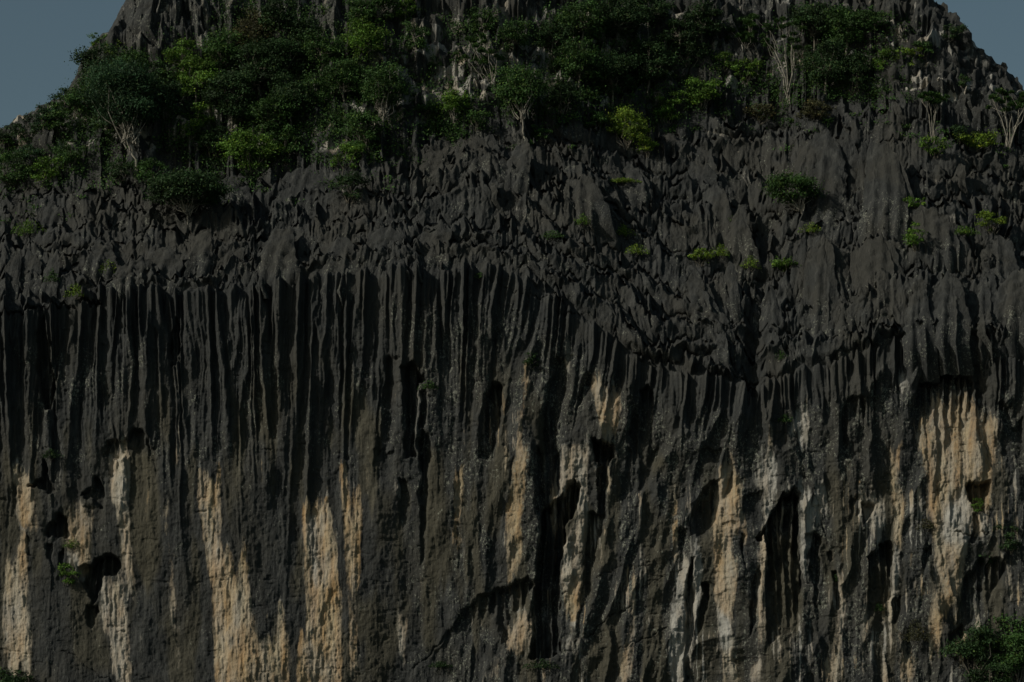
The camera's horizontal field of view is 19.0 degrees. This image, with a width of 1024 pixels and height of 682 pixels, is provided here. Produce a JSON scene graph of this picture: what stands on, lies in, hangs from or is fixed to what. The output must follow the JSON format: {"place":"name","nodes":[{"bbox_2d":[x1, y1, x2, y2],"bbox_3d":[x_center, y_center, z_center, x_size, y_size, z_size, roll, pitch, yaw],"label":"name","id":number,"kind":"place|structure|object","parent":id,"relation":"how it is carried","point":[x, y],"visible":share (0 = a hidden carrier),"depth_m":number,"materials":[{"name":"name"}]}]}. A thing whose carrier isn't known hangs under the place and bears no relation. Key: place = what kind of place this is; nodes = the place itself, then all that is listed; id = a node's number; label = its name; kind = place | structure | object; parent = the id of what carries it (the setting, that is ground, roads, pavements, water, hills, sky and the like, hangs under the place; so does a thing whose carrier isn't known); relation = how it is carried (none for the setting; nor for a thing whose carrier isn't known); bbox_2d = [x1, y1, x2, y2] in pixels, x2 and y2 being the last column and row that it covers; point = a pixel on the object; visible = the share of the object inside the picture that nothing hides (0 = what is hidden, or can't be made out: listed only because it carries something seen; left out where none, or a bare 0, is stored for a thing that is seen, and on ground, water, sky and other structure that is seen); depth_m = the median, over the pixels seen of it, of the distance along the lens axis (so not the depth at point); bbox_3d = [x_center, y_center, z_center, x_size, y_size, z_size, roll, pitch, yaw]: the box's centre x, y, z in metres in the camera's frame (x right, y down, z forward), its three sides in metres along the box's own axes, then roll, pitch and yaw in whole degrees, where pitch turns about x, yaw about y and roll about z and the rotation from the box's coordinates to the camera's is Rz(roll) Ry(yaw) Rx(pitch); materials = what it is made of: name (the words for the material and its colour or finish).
{"place":"outdoors","nodes":[
{"label":"outdoors","id":0,"kind":"place"},
{"bbox_2d":[0,265,1023,681],"bbox_3d":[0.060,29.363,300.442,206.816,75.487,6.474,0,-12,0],"label":"cliff","id":1,"kind":"structure","parent":0,"point":[302,483],"depth_m":303.35,"materials":[{"name":"stone"}]},
{"bbox_2d":[0,667,32,681],"bbox_3d":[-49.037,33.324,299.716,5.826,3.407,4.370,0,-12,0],"label":"shrub","id":2,"kind":"object","parent":1,"relation":"on","point":[20,679],"visible":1,"depth_m":298.89,"materials":[{"name":"green plant"}]},
{"bbox_2d":[55,562,80,586],"bbox_3d":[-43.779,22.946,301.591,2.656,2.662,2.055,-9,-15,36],"label":"shrub","id":3,"kind":"object","parent":1,"relation":"on","point":[62,573],"visible":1,"depth_m":301.47,"materials":[{"name":"green plant"}]},
{"bbox_2d":[894,619,929,644],"bbox_3d":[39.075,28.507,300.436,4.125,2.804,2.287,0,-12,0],"label":"tuft plant","id":4,"kind":"object","parent":1,"relation":"on","point":[912,638],"visible":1,"depth_m":299.95,"materials":[{"name":"green plant"}]},
{"bbox_2d":[937,621,1023,681],"bbox_3d":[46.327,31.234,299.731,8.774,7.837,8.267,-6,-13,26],"label":"shrub","id":5,"kind":"object","parent":1,"relation":"on","point":[967,647],"visible":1,"depth_m":298.26,"materials":[{"name":"green plant"}]},
{"bbox_2d":[984,607,1023,681],"bbox_3d":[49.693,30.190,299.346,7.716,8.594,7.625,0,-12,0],"label":"shrub","id":6,"kind":"object","parent":1,"relation":"on","point":[1016,640],"visible":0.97,"depth_m":298.31,"materials":[{"name":"green plant"}]},
{"bbox_2d":[993,524,1022,554],"bbox_3d":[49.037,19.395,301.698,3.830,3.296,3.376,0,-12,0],"label":"shrub","id":7,"kind":"object","parent":1,"relation":"on","point":[1009,543],"visible":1,"depth_m":301.10,"materials":[{"name":"green plant"}]},
{"bbox_2d":[0,94,1023,395],"bbox_3d":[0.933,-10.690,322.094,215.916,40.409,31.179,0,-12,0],"label":"rock terrace","id":8,"kind":"object","parent":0,"point":[862,278],"visible":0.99,"depth_m":315.49,"materials":[{"name":"stone"}]},
{"bbox_2d":[11,218,46,235],"bbox_3d":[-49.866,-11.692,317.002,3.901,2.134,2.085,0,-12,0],"label":"tuft plant","id":9,"kind":"object","parent":8,"relation":"on","point":[19,233],"visible":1,"depth_m":316.76,"materials":[{"name":"green plant"}]},
{"bbox_2d":[102,156,135,184],"bbox_3d":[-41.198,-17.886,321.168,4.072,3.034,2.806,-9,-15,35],"label":"shrub","id":10,"kind":"object","parent":8,"relation":"on","point":[128,164],"visible":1,"depth_m":321.16,"materials":[{"name":"green plant"}]},
{"bbox_2d":[133,157,169,183],"bbox_3d":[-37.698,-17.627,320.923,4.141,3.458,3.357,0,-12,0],"label":"shrub","id":11,"kind":"object","parent":8,"relation":"on","point":[146,165],"visible":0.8,"depth_m":320.79,"materials":[{"name":"green plant"}]},
{"bbox_2d":[133,159,242,224],"bbox_3d":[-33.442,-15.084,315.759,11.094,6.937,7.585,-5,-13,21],"label":"bush","id":12,"kind":"object","parent":8,"relation":"on","point":[183,186],"visible":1,"depth_m":314.81,"materials":[{"name":"green plant"}]},
{"bbox_2d":[212,124,289,174],"bbox_3d":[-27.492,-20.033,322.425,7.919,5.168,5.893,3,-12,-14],"label":"shrub","id":13,"kind":"object","parent":8,"relation":"on","point":[246,143],"visible":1,"depth_m":321.82,"materials":[{"name":"green plant"}]},
{"bbox_2d":[263,123,312,166],"bbox_3d":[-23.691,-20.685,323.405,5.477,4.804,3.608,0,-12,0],"label":"shrub","id":14,"kind":"object","parent":8,"relation":"on","point":[289,132],"visible":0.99,"depth_m":323.10,"materials":[{"name":"green plant"}]},
{"bbox_2d":[327,140,365,174],"bbox_3d":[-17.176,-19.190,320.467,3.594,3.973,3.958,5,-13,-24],"label":"shrub","id":15,"kind":"object","parent":8,"relation":"on","point":[353,149],"visible":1,"depth_m":320.52,"materials":[{"name":"green plant"}]},
{"bbox_2d":[325,167,374,205],"bbox_3d":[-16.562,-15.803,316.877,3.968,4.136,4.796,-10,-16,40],"label":"shrub","id":16,"kind":"object","parent":8,"relation":"on","point":[351,179],"visible":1,"depth_m":316.34,"materials":[{"name":"green plant"}]},
{"bbox_2d":[466,108,491,131],"bbox_3d":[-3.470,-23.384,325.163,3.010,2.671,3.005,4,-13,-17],"label":"shrub","id":17,"kind":"object","parent":8,"relation":"on","point":[474,117],"visible":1,"depth_m":324.91,"materials":[{"name":"green plant"}]},
{"bbox_2d":[529,124,554,146],"bbox_3d":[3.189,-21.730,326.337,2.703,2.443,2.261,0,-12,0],"label":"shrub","id":18,"kind":"object","parent":8,"relation":"on","point":[538,134],"visible":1,"depth_m":326.24,"materials":[{"name":"green plant"}]},
{"bbox_2d":[601,101,646,149],"bbox_3d":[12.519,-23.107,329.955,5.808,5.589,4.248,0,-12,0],"label":"shrub","id":19,"kind":"object","parent":8,"relation":"on","point":[623,115],"visible":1,"depth_m":329.93,"materials":[{"name":"green plant"}]},
{"bbox_2d":[626,118,659,157],"bbox_3d":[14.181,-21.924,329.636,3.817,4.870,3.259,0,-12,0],"label":"shrub","id":20,"kind":"object","parent":8,"relation":"on","point":[648,148],"visible":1,"depth_m":329.51,"materials":[{"name":"green plant"}]},
{"bbox_2d":[676,76,726,108],"bbox_3d":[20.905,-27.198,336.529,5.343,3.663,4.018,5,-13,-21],"label":"shrub","id":21,"kind":"object","parent":8,"relation":"on","point":[707,94],"visible":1,"depth_m":336.23,"materials":[{"name":"green plant"}]},
{"bbox_2d":[688,247,714,266],"bbox_3d":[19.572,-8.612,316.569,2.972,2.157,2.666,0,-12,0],"label":"shrub","id":22,"kind":"object","parent":8,"relation":"on","point":[707,255],"visible":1,"depth_m":316.43,"materials":[{"name":"green plant"}]},
{"bbox_2d":[743,103,777,124],"bbox_3d":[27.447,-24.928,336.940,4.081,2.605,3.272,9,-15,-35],"label":"shrub","id":23,"kind":"object","parent":8,"relation":"on","point":[754,111],"visible":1,"depth_m":336.63,"materials":[{"name":"green plant"}]},
{"bbox_2d":[771,256,800,273],"bbox_3d":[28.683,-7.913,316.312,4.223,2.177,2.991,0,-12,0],"label":"shrub","id":24,"kind":"object","parent":8,"relation":"on","point":[784,263],"visible":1,"depth_m":316.13,"materials":[{"name":"green plant"}]},
{"bbox_2d":[759,167,829,213],"bbox_3d":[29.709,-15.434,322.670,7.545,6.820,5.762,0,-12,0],"label":"bush","id":25,"kind":"object","parent":8,"relation":"on","point":[802,186],"visible":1,"depth_m":321.86,"materials":[{"name":"green plant"}]},
{"bbox_2d":[794,96,836,120],"bbox_3d":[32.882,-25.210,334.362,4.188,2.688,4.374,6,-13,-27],"label":"shrub","id":26,"kind":"object","parent":8,"relation":"on","point":[811,107],"visible":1,"depth_m":333.93,"materials":[{"name":"green plant"}]},
{"bbox_2d":[901,222,927,251],"bbox_3d":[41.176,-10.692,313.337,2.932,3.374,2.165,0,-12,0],"label":"shrub","id":27,"kind":"object","parent":8,"relation":"on","point":[912,239],"visible":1,"depth_m":313.45,"materials":[{"name":"green plant"}]},
{"bbox_2d":[916,135,947,157],"bbox_3d":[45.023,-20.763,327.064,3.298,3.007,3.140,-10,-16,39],"label":"shrub","id":28,"kind":"object","parent":8,"relation":"on","point":[932,150],"visible":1,"depth_m":326.62,"materials":[{"name":"green plant"}]},
{"bbox_2d":[952,129,1000,151],"bbox_3d":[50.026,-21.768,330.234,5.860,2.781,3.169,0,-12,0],"label":"shrub","id":29,"kind":"object","parent":8,"relation":"on","point":[979,138],"visible":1,"depth_m":330.07,"materials":[{"name":"green plant"}]},
{"bbox_2d":[974,209,1007,234],"bbox_3d":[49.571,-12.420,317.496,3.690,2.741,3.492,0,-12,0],"label":"shrub","id":30,"kind":"object","parent":8,"relation":"on","point":[987,217],"visible":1,"depth_m":317.54,"materials":[{"name":"green plant"}]},
{"bbox_2d":[0,0,1023,193],"bbox_3d":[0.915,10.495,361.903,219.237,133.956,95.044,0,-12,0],"label":"hill","id":31,"kind":"structure","parent":0,"point":[135,20],"depth_m":334.30,"materials":[{"name":"stone"}]},
{"bbox_2d":[0,143,39,189],"bbox_3d":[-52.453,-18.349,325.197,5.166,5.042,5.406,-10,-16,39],"label":"shrub","id":32,"kind":"object","parent":31,"relation":"on","point":[7,156],"visible":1,"depth_m":324.42,"materials":[{"name":"green plant"}]},
{"bbox_2d":[5,110,38,145],"bbox_3d":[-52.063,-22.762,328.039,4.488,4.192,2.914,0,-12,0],"label":"shrub","id":33,"kind":"object","parent":31,"relation":"on","point":[21,130],"visible":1,"depth_m":327.78,"materials":[{"name":"green plant"}]},
{"bbox_2d":[14,144,43,168],"bbox_3d":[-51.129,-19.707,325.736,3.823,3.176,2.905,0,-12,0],"label":"shrub","id":34,"kind":"object","parent":31,"relation":"on","point":[36,151],"visible":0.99,"depth_m":325.63,"materials":[{"name":"green plant"}]},
{"bbox_2d":[30,103,57,130],"bbox_3d":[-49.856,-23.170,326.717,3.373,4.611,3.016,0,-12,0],"label":"leafy tree","id":35,"kind":"object","parent":31,"relation":"on","point":[43,110],"visible":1,"depth_m":326.60,"materials":[{"name":"green plant"}]},
{"bbox_2d":[28,156,67,184],"bbox_3d":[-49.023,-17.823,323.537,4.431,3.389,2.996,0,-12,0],"label":"shrub","id":36,"kind":"object","parent":31,"relation":"on","point":[52,171],"visible":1,"depth_m":323.32,"materials":[{"name":"green plant"}]},
{"bbox_2d":[38,101,74,141],"bbox_3d":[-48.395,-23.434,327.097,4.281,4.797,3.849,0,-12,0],"label":"shrub","id":37,"kind":"object","parent":31,"relation":"on","point":[58,122],"visible":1,"depth_m":326.53,"materials":[{"name":"green plant"}]},
{"bbox_2d":[47,85,71,110],"bbox_3d":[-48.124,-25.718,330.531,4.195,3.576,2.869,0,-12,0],"label":"leafy tree","id":38,"kind":"object","parent":31,"relation":"on","point":[58,95],"visible":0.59,"depth_m":330.61,"materials":[{"name":"green plant"}]},
{"bbox_2d":[46,138,90,172],"bbox_3d":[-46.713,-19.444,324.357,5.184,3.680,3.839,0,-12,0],"label":"shrub","id":39,"kind":"object","parent":31,"relation":"on","point":[71,155],"visible":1,"depth_m":323.74,"materials":[{"name":"green plant"}]},
{"bbox_2d":[56,74,103,123],"bbox_3d":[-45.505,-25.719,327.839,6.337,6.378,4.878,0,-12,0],"label":"leafy tree","id":40,"kind":"object","parent":31,"relation":"on","point":[70,96],"visible":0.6,"depth_m":327.43,"materials":[{"name":"green plant"}]},
{"bbox_2d":[64,41,124,78],"bbox_3d":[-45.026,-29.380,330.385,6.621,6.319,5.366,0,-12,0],"label":"leafy tree","id":41,"kind":"object","parent":31,"relation":"on","point":[87,56],"visible":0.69,"depth_m":330.16,"materials":[{"name":"green plant"}]},
{"bbox_2d":[87,108,118,146],"bbox_3d":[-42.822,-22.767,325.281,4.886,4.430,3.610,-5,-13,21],"label":"shrub","id":42,"kind":"object","parent":31,"relation":"on","point":[104,126],"visible":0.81,"depth_m":325.38,"materials":[{"name":"green plant"}]},
{"bbox_2d":[72,46,185,170],"bbox_3d":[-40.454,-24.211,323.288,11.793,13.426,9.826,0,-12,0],"label":"leafy tree","id":43,"kind":"object","parent":31,"relation":"on","point":[127,99],"visible":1,"depth_m":322.13,"materials":[{"name":"green plant"}]},
{"bbox_2d":[110,44,152,77],"bbox_3d":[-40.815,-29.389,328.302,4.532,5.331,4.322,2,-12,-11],"label":"leafy tree","id":44,"kind":"object","parent":31,"relation":"on","point":[136,55],"visible":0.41,"depth_m":328.02,"materials":[{"name":"green plant"}]},
{"bbox_2d":[146,57,180,83],"bbox_3d":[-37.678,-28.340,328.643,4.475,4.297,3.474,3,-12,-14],"label":"shrub","id":45,"kind":"object","parent":31,"relation":"on","point":[160,64],"visible":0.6,"depth_m":328.27,"materials":[{"name":"green plant"}]},
{"bbox_2d":[145,78,193,146],"bbox_3d":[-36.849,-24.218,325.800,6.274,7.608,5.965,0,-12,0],"label":"leafy tree","id":46,"kind":"object","parent":31,"relation":"on","point":[169,107],"visible":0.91,"depth_m":324.87,"materials":[{"name":"green plant"}]},
{"bbox_2d":[161,36,198,67],"bbox_3d":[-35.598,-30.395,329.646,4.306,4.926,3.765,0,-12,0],"label":"leafy tree","id":47,"kind":"object","parent":31,"relation":"on","point":[183,46],"visible":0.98,"depth_m":329.50,"materials":[{"name":"green plant"}]},
{"bbox_2d":[174,101,214,144],"bbox_3d":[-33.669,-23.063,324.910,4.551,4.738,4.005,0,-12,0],"label":"shrub","id":48,"kind":"object","parent":31,"relation":"on","point":[198,122],"visible":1,"depth_m":324.85,"materials":[{"name":"green plant"}]},
{"bbox_2d":[174,45,225,112],"bbox_3d":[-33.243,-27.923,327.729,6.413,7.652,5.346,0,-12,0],"label":"leafy tree","id":49,"kind":"object","parent":31,"relation":"on","point":[197,76],"visible":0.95,"depth_m":327.47,"materials":[{"name":"green plant"}]},
{"bbox_2d":[199,124,233,157],"bbox_3d":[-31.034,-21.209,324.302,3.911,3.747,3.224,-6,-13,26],"label":"shrub","id":50,"kind":"object","parent":31,"relation":"on","point":[219,133],"visible":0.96,"depth_m":324.09,"materials":[{"name":"green plant"}]},
{"bbox_2d":[198,28,247,73],"bbox_3d":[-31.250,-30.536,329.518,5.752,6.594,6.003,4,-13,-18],"label":"leafy tree","id":51,"kind":"object","parent":31,"relation":"on","point":[220,46],"visible":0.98,"depth_m":329.04,"materials":[{"name":"green plant"}]},
{"bbox_2d":[198,65,262,131],"bbox_3d":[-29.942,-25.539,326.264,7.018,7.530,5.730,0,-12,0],"label":"leafy tree","id":52,"kind":"object","parent":31,"relation":"on","point":[231,105],"visible":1,"depth_m":325.36,"materials":[{"name":"green plant"}]},
{"bbox_2d":[231,1,280,45],"bbox_3d":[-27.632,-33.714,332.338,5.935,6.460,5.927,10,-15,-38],"label":"leafy tree","id":53,"kind":"object","parent":31,"relation":"on","point":[245,27],"visible":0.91,"depth_m":331.86,"materials":[{"name":"green plant"}]},
{"bbox_2d":[224,30,292,108],"bbox_3d":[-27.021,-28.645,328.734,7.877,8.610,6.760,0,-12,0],"label":"leafy tree","id":54,"kind":"object","parent":31,"relation":"on","point":[263,72],"visible":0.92,"depth_m":327.60,"materials":[{"name":"green plant"}]},
{"bbox_2d":[242,90,307,138],"bbox_3d":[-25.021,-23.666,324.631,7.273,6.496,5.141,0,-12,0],"label":"leafy tree","id":55,"kind":"object","parent":31,"relation":"on","point":[260,113],"visible":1,"depth_m":324.04,"materials":[{"name":"green plant"}]},
{"bbox_2d":[252,0,298,31],"bbox_3d":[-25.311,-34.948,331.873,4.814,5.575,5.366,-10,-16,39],"label":"leafy tree","id":56,"kind":"object","parent":31,"relation":"on","point":[272,11],"visible":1,"depth_m":330.98,"materials":[{"name":"green plant"}]},
{"bbox_2d":[248,31,313,83],"bbox_3d":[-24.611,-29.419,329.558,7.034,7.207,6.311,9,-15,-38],"label":"leafy tree","id":57,"kind":"object","parent":31,"relation":"on","point":[293,47],"visible":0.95,"depth_m":328.48,"materials":[{"name":"green plant"}]},
{"bbox_2d":[265,68,322,127],"bbox_3d":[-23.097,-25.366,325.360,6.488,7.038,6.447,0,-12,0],"label":"leafy tree","id":58,"kind":"object","parent":31,"relation":"on","point":[294,97],"visible":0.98,"depth_m":324.98,"materials":[{"name":"green plant"}]},
{"bbox_2d":[283,12,328,64],"bbox_3d":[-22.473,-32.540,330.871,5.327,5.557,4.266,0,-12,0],"label":"leafy tree","id":59,"kind":"object","parent":31,"relation":"on","point":[300,26],"visible":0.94,"depth_m":330.46,"materials":[{"name":"green plant"}]},
{"bbox_2d":[295,73,333,107],"bbox_3d":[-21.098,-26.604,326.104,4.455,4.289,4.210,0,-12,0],"label":"shrub","id":60,"kind":"object","parent":31,"relation":"on","point":[313,83],"visible":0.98,"depth_m":325.84,"materials":[{"name":"green plant"}]},
{"bbox_2d":[298,27,355,76],"bbox_3d":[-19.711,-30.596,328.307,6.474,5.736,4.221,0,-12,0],"label":"leafy tree","id":61,"kind":"object","parent":31,"relation":"on","point":[313,46],"visible":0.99,"depth_m":327.98,"materials":[{"name":"green plant"}]},
{"bbox_2d":[318,51,371,106],"bbox_3d":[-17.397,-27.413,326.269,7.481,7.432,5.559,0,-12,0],"label":"leafy tree","id":62,"kind":"object","parent":31,"relation":"on","point":[354,73],"visible":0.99,"depth_m":325.71,"materials":[{"name":"green plant"}]},
{"bbox_2d":[323,106,382,153],"bbox_3d":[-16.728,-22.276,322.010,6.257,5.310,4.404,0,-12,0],"label":"shrub","id":63,"kind":"object","parent":31,"relation":"on","point":[355,119],"visible":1,"depth_m":321.61,"materials":[{"name":"green plant"}]},
{"bbox_2d":[341,0,377,24],"bbox_3d":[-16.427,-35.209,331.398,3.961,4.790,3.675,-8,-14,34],"label":"leafy tree","id":64,"kind":"object","parent":31,"relation":"on","point":[354,10],"visible":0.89,"depth_m":331.15,"materials":[{"name":"green plant"}]},
{"bbox_2d":[340,14,394,77],"bbox_3d":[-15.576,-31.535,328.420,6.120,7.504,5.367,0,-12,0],"label":"leafy tree","id":65,"kind":"object","parent":31,"relation":"on","point":[364,37],"visible":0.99,"depth_m":328.04,"materials":[{"name":"green plant"}]},
{"bbox_2d":[353,59,412,136],"bbox_3d":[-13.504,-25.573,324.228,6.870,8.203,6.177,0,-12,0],"label":"leafy tree","id":66,"kind":"object","parent":31,"relation":"on","point":[379,91],"visible":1,"depth_m":323.70,"materials":[{"name":"green plant"}]},
{"bbox_2d":[365,0,404,33],"bbox_3d":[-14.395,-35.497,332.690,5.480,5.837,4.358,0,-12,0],"label":"leafy tree","id":67,"kind":"object","parent":31,"relation":"on","point":[381,14],"visible":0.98,"depth_m":332.12,"materials":[{"name":"green plant"}]},
{"bbox_2d":[392,0,417,25],"bbox_3d":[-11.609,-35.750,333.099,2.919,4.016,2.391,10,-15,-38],"label":"leafy tree","id":68,"kind":"object","parent":31,"relation":"on","point":[399,11],"visible":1,"depth_m":332.97,"materials":[{"name":"green plant"}]},
{"bbox_2d":[400,20,432,60],"bbox_3d":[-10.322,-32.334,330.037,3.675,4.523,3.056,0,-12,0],"label":"leafy tree","id":69,"kind":"object","parent":31,"relation":"on","point":[417,41],"visible":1,"depth_m":329.98,"materials":[{"name":"green plant"}]},
{"bbox_2d":[433,88,477,129],"bbox_3d":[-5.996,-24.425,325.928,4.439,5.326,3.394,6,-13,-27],"label":"leafy tree","id":70,"kind":"object","parent":31,"relation":"on","point":[454,101],"visible":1,"depth_m":325.61,"materials":[{"name":"green plant"}]},
{"bbox_2d":[460,28,504,83],"bbox_3d":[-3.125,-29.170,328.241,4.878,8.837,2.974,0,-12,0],"label":"pale stemmed tree","id":71,"kind":"object","parent":31,"relation":"on","point":[483,37],"visible":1,"depth_m":328.33,"materials":[{"name":"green plant"}]},
{"bbox_2d":[467,7,499,32],"bbox_3d":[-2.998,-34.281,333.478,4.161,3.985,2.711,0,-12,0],"label":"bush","id":72,"kind":"object","parent":31,"relation":"on","point":[484,26],"visible":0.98,"depth_m":333.07,"materials":[{"name":"green plant"}]},
{"bbox_2d":[0,0,1021,224],"bbox_3d":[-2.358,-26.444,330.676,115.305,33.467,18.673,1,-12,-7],"label":"undergrowth","id":73,"kind":"object","parent":31,"relation":"on","point":[875,91],"visible":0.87,"depth_m":328.88,"materials":[{"name":"green plant"}]},
{"bbox_2d":[493,16,536,63],"bbox_3d":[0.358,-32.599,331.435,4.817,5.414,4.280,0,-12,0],"label":"leafy tree","id":74,"kind":"object","parent":31,"relation":"on","point":[517,37],"visible":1,"depth_m":331.23,"materials":[{"name":"green plant"}]},
{"bbox_2d":[484,60,552,139],"bbox_3d":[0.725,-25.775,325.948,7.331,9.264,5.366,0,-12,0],"label":"leafy tree","id":75,"kind":"object","parent":31,"relation":"on","point":[511,86],"visible":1,"depth_m":325.45,"materials":[{"name":"green plant"}]},
{"bbox_2d":[531,18,576,61],"bbox_3d":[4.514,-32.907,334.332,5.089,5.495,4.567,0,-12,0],"label":"leafy tree","id":76,"kind":"object","parent":31,"relation":"on","point":[548,37],"visible":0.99,"depth_m":333.75,"materials":[{"name":"green plant"}]},
{"bbox_2d":[543,81,583,113],"bbox_3d":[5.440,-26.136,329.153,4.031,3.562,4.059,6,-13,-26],"label":"shrub","id":77,"kind":"object","parent":31,"relation":"on","point":[567,97],"visible":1,"depth_m":328.91,"materials":[{"name":"green plant"}]},
{"bbox_2d":[547,0,605,50],"bbox_3d":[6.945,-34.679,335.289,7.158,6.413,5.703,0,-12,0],"label":"leafy tree","id":78,"kind":"object","parent":31,"relation":"on","point":[590,26],"visible":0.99,"depth_m":335.04,"materials":[{"name":"green plant"}]},
{"bbox_2d":[547,34,606,91],"bbox_3d":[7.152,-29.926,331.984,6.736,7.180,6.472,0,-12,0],"label":"leafy tree","id":79,"kind":"object","parent":31,"relation":"on","point":[585,57],"visible":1,"depth_m":331.67,"materials":[{"name":"green plant"}]},
{"bbox_2d":[583,109,613,130],"bbox_3d":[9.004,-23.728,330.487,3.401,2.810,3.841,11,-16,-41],"label":"shrub","id":80,"kind":"object","parent":31,"relation":"on","point":[597,117],"visible":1,"depth_m":329.75,"materials":[{"name":"green plant"}]},
{"bbox_2d":[593,47,641,105],"bbox_3d":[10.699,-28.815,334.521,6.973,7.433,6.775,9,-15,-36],"label":"leafy tree","id":81,"kind":"object","parent":31,"relation":"on","point":[614,66],"visible":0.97,"depth_m":333.65,"materials":[{"name":"green plant"}]},
{"bbox_2d":[585,0,654,52],"bbox_3d":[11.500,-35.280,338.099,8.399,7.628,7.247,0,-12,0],"label":"leafy tree","id":82,"kind":"object","parent":31,"relation":"on","point":[620,17],"visible":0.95,"depth_m":337.33,"materials":[{"name":"green plant"}]},
{"bbox_2d":[623,0,676,37],"bbox_3d":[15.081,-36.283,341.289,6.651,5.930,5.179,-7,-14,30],"label":"leafy tree","id":83,"kind":"object","parent":31,"relation":"on","point":[658,9],"visible":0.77,"depth_m":341.16,"materials":[{"name":"green plant"}]},
{"bbox_2d":[624,33,693,97],"bbox_3d":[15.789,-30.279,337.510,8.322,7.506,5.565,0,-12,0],"label":"leafy tree","id":84,"kind":"object","parent":31,"relation":"on","point":[648,63],"visible":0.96,"depth_m":336.68,"materials":[{"name":"green plant"}]},
{"bbox_2d":[650,91,683,123],"bbox_3d":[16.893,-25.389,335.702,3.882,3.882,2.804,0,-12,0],"label":"shrub","id":85,"kind":"object","parent":31,"relation":"on","point":[666,109],"visible":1,"depth_m":335.60,"materials":[{"name":"green plant"}]},
{"bbox_2d":[654,14,701,55],"bbox_3d":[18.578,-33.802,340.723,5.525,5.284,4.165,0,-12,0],"label":"leafy tree","id":86,"kind":"object","parent":31,"relation":"on","point":[681,26],"visible":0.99,"depth_m":340.51,"materials":[{"name":"green plant"}]},
{"bbox_2d":[677,0,730,41],"bbox_3d":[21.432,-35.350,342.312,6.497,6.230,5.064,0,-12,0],"label":"leafy tree","id":87,"kind":"object","parent":31,"relation":"on","point":[708,22],"visible":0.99,"depth_m":342.02,"materials":[{"name":"green plant"}]},
{"bbox_2d":[707,50,737,78],"bbox_3d":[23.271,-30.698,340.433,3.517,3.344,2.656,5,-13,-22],"label":"shrub","id":88,"kind":"object","parent":31,"relation":"on","point":[724,56],"visible":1,"depth_m":340.55,"materials":[{"name":"green plant"}]},
{"bbox_2d":[724,13,759,74],"bbox_3d":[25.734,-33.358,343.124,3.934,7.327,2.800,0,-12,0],"label":"pale stemmed tree","id":89,"kind":"object","parent":31,"relation":"on","point":[745,35],"visible":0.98,"depth_m":343.09,"materials":[{"name":"green plant"}]},
{"bbox_2d":[729,55,764,86],"bbox_3d":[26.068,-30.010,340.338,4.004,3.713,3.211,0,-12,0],"label":"shrub","id":90,"kind":"object","parent":31,"relation":"on","point":[751,74],"visible":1,"depth_m":340.20,"materials":[{"name":"green plant"}]},
{"bbox_2d":[751,14,812,107],"bbox_3d":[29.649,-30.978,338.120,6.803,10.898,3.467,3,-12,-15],"label":"pale stemmed tree","id":91,"kind":"object","parent":31,"relation":"on","point":[791,38],"visible":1,"depth_m":338.24,"materials":[{"name":"grey plant"}]},
{"bbox_2d":[785,0,837,51],"bbox_3d":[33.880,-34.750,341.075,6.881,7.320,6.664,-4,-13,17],"label":"leafy tree","id":92,"kind":"object","parent":31,"relation":"on","point":[811,16],"visible":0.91,"depth_m":340.48,"materials":[{"name":"green plant"}]},
{"bbox_2d":[790,37,857,100],"bbox_3d":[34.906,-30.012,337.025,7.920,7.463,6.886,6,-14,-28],"label":"leafy tree","id":93,"kind":"object","parent":31,"relation":"on","point":[829,63],"visible":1,"depth_m":336.43,"materials":[{"name":"green plant"}]},
{"bbox_2d":[815,1,886,55],"bbox_3d":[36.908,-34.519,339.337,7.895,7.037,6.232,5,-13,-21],"label":"leafy tree","id":94,"kind":"object","parent":31,"relation":"on","point":[843,18],"visible":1,"depth_m":338.90,"materials":[{"name":"green plant"}]},
{"bbox_2d":[834,48,874,96],"bbox_3d":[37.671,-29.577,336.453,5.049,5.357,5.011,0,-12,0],"label":"shrub","id":95,"kind":"object","parent":31,"relation":"on","point":[858,65],"visible":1,"depth_m":336.53,"materials":[{"name":"green plant"}]},
{"bbox_2d":[856,5,896,42],"bbox_3d":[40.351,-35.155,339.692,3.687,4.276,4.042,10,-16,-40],"label":"leafy tree","id":96,"kind":"object","parent":31,"relation":"on","point":[877,14],"visible":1,"depth_m":339.58,"materials":[{"name":"green plant"}]},
{"bbox_2d":[869,46,893,70],"bbox_3d":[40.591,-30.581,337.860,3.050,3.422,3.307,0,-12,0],"label":"shrub","id":97,"kind":"object","parent":31,"relation":"on","point":[880,63],"visible":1,"depth_m":337.23,"materials":[{"name":"green plant"}]},
{"bbox_2d":[917,91,949,141],"bbox_3d":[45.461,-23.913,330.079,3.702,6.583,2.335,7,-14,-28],"label":"pale stemmed tree","id":98,"kind":"object","parent":31,"relation":"on","point":[932,98],"visible":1,"depth_m":329.96,"materials":[{"name":"green plant"}]},
{"bbox_2d":[941,23,967,41],"bbox_3d":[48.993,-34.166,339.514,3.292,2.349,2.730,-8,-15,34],"label":"shrub","id":99,"kind":"object","parent":31,"relation":"on","point":[962,28],"visible":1,"depth_m":339.21,"materials":[{"name":"green plant"}]},
{"bbox_2d":[986,87,1023,150],"bbox_3d":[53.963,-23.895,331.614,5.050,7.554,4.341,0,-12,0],"label":"pale stemmed tree","id":100,"kind":"object","parent":31,"relation":"on","point":[1019,104],"visible":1,"depth_m":331.86,"materials":[{"name":"green plant"}]},
{"bbox_2d":[0,0,1023,127],"label":"sky","id":101,"kind":"structure","parent":0,"point":[36,36],"materials":[{"name":"blue"}]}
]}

